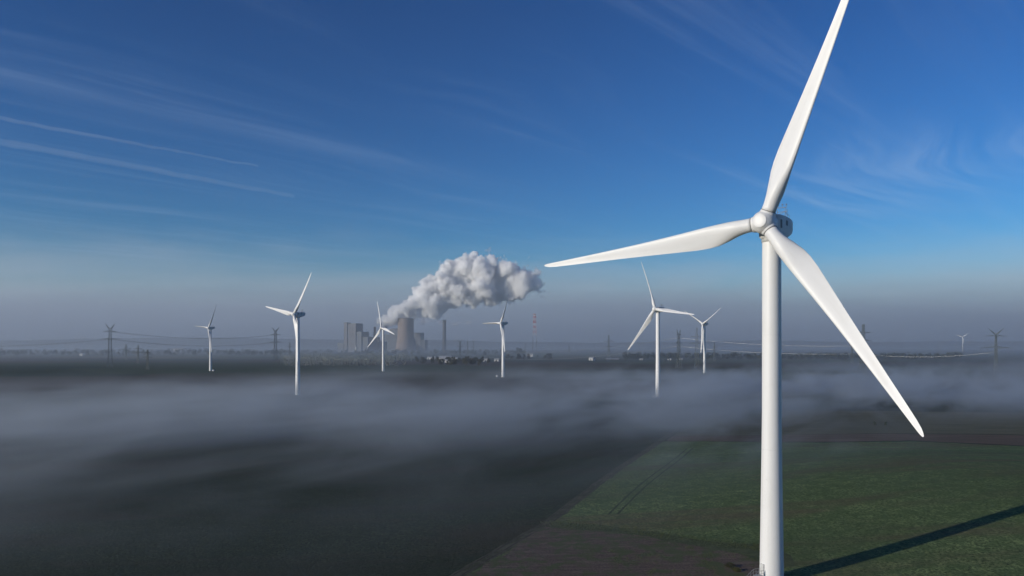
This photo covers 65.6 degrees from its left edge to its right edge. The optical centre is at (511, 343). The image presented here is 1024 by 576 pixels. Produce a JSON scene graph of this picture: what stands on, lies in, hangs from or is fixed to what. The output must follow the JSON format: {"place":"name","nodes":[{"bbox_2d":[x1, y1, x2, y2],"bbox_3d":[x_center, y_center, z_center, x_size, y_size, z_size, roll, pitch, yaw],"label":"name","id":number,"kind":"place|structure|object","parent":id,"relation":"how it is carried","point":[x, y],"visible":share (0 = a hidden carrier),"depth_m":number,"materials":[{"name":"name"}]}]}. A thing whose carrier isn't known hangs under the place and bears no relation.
{"place":"outdoors","nodes":[
{"label":"outdoors","id":0,"kind":"place"},
{"bbox_2d":[338,322,373,351],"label":"boiler house","id":1,"kind":"structure","parent":0,"point":[355,335],"depth_m":3976.04,"materials":[{"name":"grey concrete"}]},
{"bbox_2d":[374,337,386,351],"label":"boiler house","id":2,"kind":"structure","parent":0,"point":[377,345],"depth_m":4016.62,"materials":[{"name":"grey concrete"}]},
{"bbox_2d":[384,329,402,351],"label":"boiler house","id":3,"kind":"structure","parent":0,"point":[390,339],"depth_m":4155.54,"materials":[{"name":"grey concrete"}]},
{"bbox_2d":[414,333,427,351],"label":"boiler house","id":4,"kind":"structure","parent":0,"point":[421,343],"depth_m":4115.06,"materials":[{"name":"grey concrete"}]},
{"bbox_2d":[381,257,535,324],"bbox_3d":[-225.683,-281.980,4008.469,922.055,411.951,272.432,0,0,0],"label":"steam plume","id":5,"kind":"object","parent":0,"point":[471,288],"visible":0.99,"depth_m":3992.03,"materials":[{"name":"white"}]},
{"bbox_2d":[0,349,1023,575],"bbox_3d":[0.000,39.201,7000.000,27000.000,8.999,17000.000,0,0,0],"label":"ground","id":6,"kind":"structure","parent":0,"point":[184,464],"depth_m":357.98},
{"bbox_2d":[103,325,118,366],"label":"power pylon","id":7,"kind":"object","parent":6,"relation":"on","point":[110,337],"visible":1,"depth_m":1448.43,"materials":[{"name":"metal"}]},
{"bbox_2d":[107,331,271,338],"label":"power line","id":8,"kind":"object","parent":7,"relation":"hanging from","point":[196,338],"visible":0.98,"depth_m":1690.02,"materials":[{"name":"metal"}]},
{"bbox_2d":[134,345,141,363],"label":"power pylon","id":9,"kind":"object","parent":6,"relation":"on","point":[138,361],"visible":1,"depth_m":1713.16,"materials":[{"name":"metal"}]},
{"bbox_2d":[0,348,287,355],"bbox_3d":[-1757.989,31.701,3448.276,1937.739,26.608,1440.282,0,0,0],"label":"woodland","id":10,"kind":"object","parent":6,"relation":"on","point":[143,351],"visible":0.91,"depth_m":3044.25,"materials":[{"name":"green plant"}]},
{"bbox_2d":[146,350,149,369],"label":"power pylon","id":11,"kind":"object","parent":6,"relation":"on","point":[147,352],"visible":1,"depth_m":1324.58,"materials":[{"name":"metal"}]},
{"bbox_2d":[197,307,215,370],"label":"wind turbine","id":12,"kind":"object","parent":6,"relation":"on","point":[209,328],"visible":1,"depth_m":1263.00,"materials":[{"name":"white paint"}]},
{"bbox_2d":[271,329,281,360],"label":"power pylon","id":13,"kind":"object","parent":6,"relation":"on","point":[276,343],"visible":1,"depth_m":1999.05,"materials":[{"name":"metal"}]},
{"bbox_2d":[266,272,311,394],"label":"wind turbine","id":14,"kind":"object","parent":6,"relation":"on","point":[295,314],"visible":1,"depth_m":671.98,"materials":[{"name":"white paint"}]},
{"bbox_2d":[280,352,411,365],"bbox_3d":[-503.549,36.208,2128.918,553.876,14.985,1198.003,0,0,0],"label":"switchyard gantries","id":15,"kind":"object","parent":6,"relation":"on","point":[303,359],"visible":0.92,"depth_m":1782.02,"materials":[{"name":"metal"}]},
{"bbox_2d":[287,358,405,365],"bbox_3d":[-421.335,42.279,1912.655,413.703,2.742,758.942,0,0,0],"label":"switchyard equipment","id":16,"kind":"object","parent":6,"relation":"on","point":[352,363],"visible":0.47,"depth_m":1699.27,"materials":[{"name":"grey metal"}]},
{"bbox_2d":[369,303,393,370],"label":"wind turbine","id":17,"kind":"object","parent":6,"relation":"on","point":[376,335],"visible":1,"depth_m":1245.95,"materials":[{"name":"white paint"}]},
{"bbox_2d":[280,349,524,354],"bbox_3d":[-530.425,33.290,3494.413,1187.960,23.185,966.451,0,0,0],"label":"hedgerow","id":18,"kind":"object","parent":6,"relation":"on","point":[487,351],"visible":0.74,"depth_m":3350.82,"materials":[{"name":"green plant"}]},
{"bbox_2d":[394,318,416,351],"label":"cooling tower","id":19,"kind":"structure","parent":6,"relation":"on","point":[405,338],"depth_m":3963.21,"materials":[{"name":"concrete"}]},
{"bbox_2d":[442,320,445,351],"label":"chimney","id":20,"kind":"object","parent":6,"relation":"on","point":[444,337],"visible":0.98,"depth_m":3991.80,"materials":[{"name":"grey concrete"}]},
{"bbox_2d":[455,341,462,357],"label":"power pylon","id":21,"kind":"object","parent":6,"relation":"on","point":[459,346],"visible":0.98,"depth_m":2300.55,"materials":[{"name":"metal"}]},
{"bbox_2d":[483,294,508,376],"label":"wind turbine","id":22,"kind":"object","parent":6,"relation":"on","point":[501,323],"visible":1,"depth_m":1028.99,"materials":[{"name":"white paint"}]},
{"bbox_2d":[532,313,536,353],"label":"radio mast","id":23,"kind":"object","parent":6,"relation":"on","point":[534,331],"visible":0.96,"depth_m":2994.93,"materials":[{"name":"metal"}]},
{"bbox_2d":[450,406,709,575],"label":"verge","id":24,"kind":"structure","parent":6,"relation":"on","point":[535,529],"depth_m":203.34,"materials":[{"name":"green plant"}]},
{"bbox_2d":[604,335,612,357],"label":"power pylon","id":25,"kind":"object","parent":6,"relation":"on","point":[608,341],"visible":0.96,"depth_m":2198.89,"materials":[{"name":"metal"}]},
{"bbox_2d":[466,526,786,575],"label":"soil pad","id":26,"kind":"object","parent":6,"relation":"on","point":[547,551],"visible":0.94,"depth_m":157.79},
{"bbox_2d":[724,562,735,567],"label":"shrub","id":27,"kind":"object","parent":26,"relation":"on","point":[730,565],"visible":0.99,"depth_m":149.97,"materials":[{"name":"green plant"}]},
{"bbox_2d":[544,0,923,575],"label":"wind turbine","id":28,"kind":"object","parent":26,"relation":"on","point":[770,226],"visible":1,"depth_m":140.44,"materials":[{"name":"white paint"}]},
{"bbox_2d":[760,563,764,575],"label":"door","id":29,"kind":"structure","parent":28,"relation":"in","point":[762,566],"depth_m":141.28,"materials":[{"name":"white metal"}]},
{"bbox_2d":[732,567,740,571],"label":"shrub","id":30,"kind":"object","parent":26,"relation":"on","point":[735,569],"visible":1,"depth_m":147.39,"materials":[{"name":"green plant"}]},
{"bbox_2d":[751,563,764,575],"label":"access stair","id":31,"kind":"object","parent":26,"relation":"on","point":[762,566],"visible":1,"depth_m":141.17,"materials":[{"name":"metal"}]},
{"bbox_2d":[628,263,693,396],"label":"wind turbine","id":32,"kind":"object","parent":6,"relation":"on","point":[657,310],"visible":1,"depth_m":646.71,"materials":[{"name":"white paint"}]},
{"bbox_2d":[546,521,794,566],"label":"grass rim","id":33,"kind":"object","parent":6,"relation":"on","point":[788,561],"depth_m":168.94,"materials":[{"name":"green plant"}]},
{"bbox_2d":[675,330,681,367],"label":"power pylon","id":34,"kind":"object","parent":6,"relation":"on","point":[679,334],"visible":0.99,"depth_m":1409.86,"materials":[{"name":"metal"}]},
{"bbox_2d":[691,328,700,366],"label":"power pylon","id":35,"kind":"object","parent":6,"relation":"on","point":[697,347],"visible":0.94,"depth_m":1408.10,"materials":[{"name":"metal"}]},
{"bbox_2d":[685,311,714,372],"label":"wind turbine","id":36,"kind":"object","parent":6,"relation":"on","point":[703,332],"visible":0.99,"depth_m":1168.30,"materials":[{"name":"white paint"}]},
{"bbox_2d":[622,352,963,359],"bbox_3d":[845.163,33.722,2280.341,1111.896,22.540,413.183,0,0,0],"label":"woodland","id":37,"kind":"object","parent":6,"relation":"on","point":[638,355],"visible":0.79,"depth_m":2166.44,"materials":[{"name":"green plant"}]},
{"bbox_2d":[849,346,854,363],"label":"power pylon","id":38,"kind":"object","parent":6,"relation":"on","point":[851,355],"visible":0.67,"depth_m":1699.08,"materials":[{"name":"metal"}]},
{"bbox_2d":[858,324,871,370],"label":"power pylon","id":39,"kind":"object","parent":6,"relation":"on","point":[865,340],"visible":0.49,"depth_m":1231.10,"materials":[{"name":"metal"}]},
{"bbox_2d":[985,328,1006,374],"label":"power pylon","id":40,"kind":"object","parent":6,"relation":"on","point":[995,352],"visible":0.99,"depth_m":1099.29,"materials":[{"name":"metal"}]},
{"bbox_2d":[0,338,1023,348],"bbox_3d":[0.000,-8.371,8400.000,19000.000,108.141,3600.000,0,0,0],"label":"hills","id":41,"kind":"structure","parent":0,"point":[203,343],"depth_m":7008.81,"materials":[{"name":"grey"}]},
{"bbox_2d":[0,0,1023,342],"label":"sky","id":42,"kind":"structure","parent":0,"point":[164,164],"materials":[{"name":"blue"}]},
{"bbox_2d":[461,338,674,352],"bbox_3d":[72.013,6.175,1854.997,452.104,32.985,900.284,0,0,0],"label":"power line","id":43,"kind":"object","parent":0,"point":[561,351],"visible":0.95,"depth_m":1878.51,"materials":[{"name":"metal"}]},
{"bbox_2d":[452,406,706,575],"bbox_3d":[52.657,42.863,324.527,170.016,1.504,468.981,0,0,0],"label":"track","id":44,"kind":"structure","parent":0,"point":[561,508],"depth_m":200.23,"materials":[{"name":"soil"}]},
{"bbox_2d":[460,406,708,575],"bbox_3d":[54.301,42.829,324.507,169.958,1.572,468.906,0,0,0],"label":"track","id":45,"kind":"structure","parent":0,"point":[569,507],"depth_m":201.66,"materials":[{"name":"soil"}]},
{"bbox_2d":[467,441,1023,575],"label":"field","id":46,"kind":"structure","parent":0,"point":[909,508],"depth_m":195.22,"materials":[{"name":"green plant"}]},
{"bbox_2d":[607,448,687,514],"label":"tramline","id":47,"kind":"object","parent":46,"relation":"on","point":[619,503],"visible":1,"depth_m":232.41,"materials":[{"name":"green plant"}]},
{"bbox_2d":[617,448,692,513],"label":"tramline","id":48,"kind":"object","parent":46,"relation":"on","point":[650,482],"visible":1,"depth_m":233.36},
{"bbox_2d":[667,433,1023,445],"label":"brown field","id":49,"kind":"structure","parent":0,"point":[995,439],"depth_m":362.32,"materials":[{"name":"brown soil"}]},
{"bbox_2d":[674,410,1023,435],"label":"stubble field","id":50,"kind":"structure","parent":0,"point":[799,422],"depth_m":433.43,"materials":[{"name":"plant"}]}
]}

